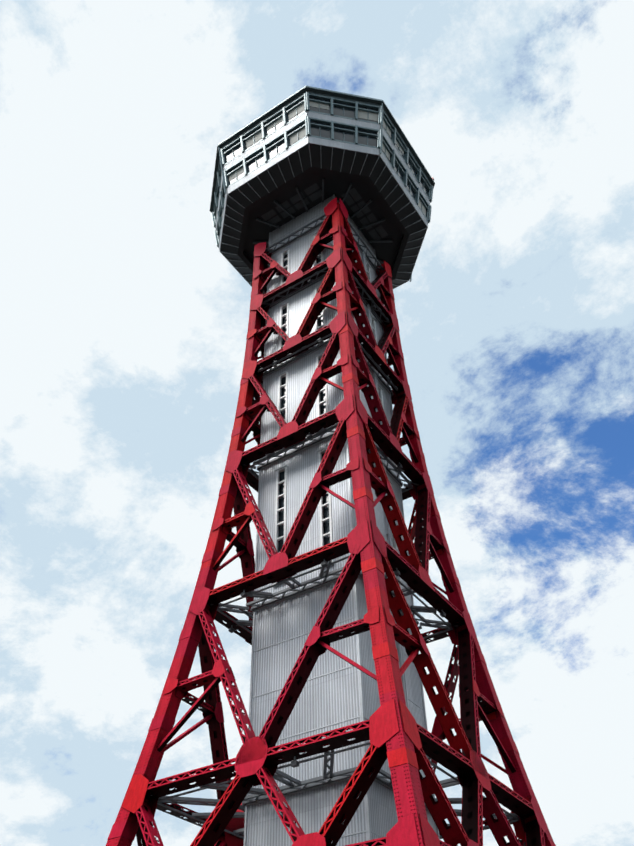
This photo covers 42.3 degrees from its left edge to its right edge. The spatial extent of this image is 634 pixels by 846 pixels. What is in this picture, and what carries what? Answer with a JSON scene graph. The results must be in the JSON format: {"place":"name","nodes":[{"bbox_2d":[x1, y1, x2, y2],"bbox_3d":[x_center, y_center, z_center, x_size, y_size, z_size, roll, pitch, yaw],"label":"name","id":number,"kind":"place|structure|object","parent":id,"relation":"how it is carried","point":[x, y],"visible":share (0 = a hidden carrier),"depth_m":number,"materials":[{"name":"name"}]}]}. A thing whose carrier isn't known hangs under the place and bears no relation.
{"place":"outdoors","nodes":[
{"label":"outdoors","id":0,"kind":"place"},
{"bbox_2d":[0,0,633,845],"label":"sky","id":1,"kind":"structure","parent":0,"point":[124,320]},
{"label":"ground","id":2,"kind":"structure","parent":0,"visible":0},
{"bbox_2d":[106,197,555,845],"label":"lattice tower frame","id":3,"kind":"object","parent":2,"relation":"on","point":[398,737],"visible":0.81,"depth_m":45.51,"materials":[{"name":"red paint"}]},
{"bbox_2d":[151,214,525,838],"bbox_3d":[0.999,4.718,56.197,16.639,52.415,16.639,-25,-48,23],"label":"horizontal bracing","id":4,"kind":"object","parent":3,"relation":"attached to","point":[292,784],"visible":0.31,"depth_m":47.72,"materials":[{"name":"grey metal"}]},
{"bbox_2d":[243,194,439,845],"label":"elevator shaft","id":5,"kind":"object","parent":2,"relation":"on","point":[337,692],"visible":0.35,"depth_m":46.94,"materials":[{"name":"grey metal"}]},
{"bbox_2d":[210,86,434,295],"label":"observation deck","id":6,"kind":"structure","parent":5,"relation":"attached to","point":[298,153],"depth_m":73.56,"materials":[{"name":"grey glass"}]}
]}

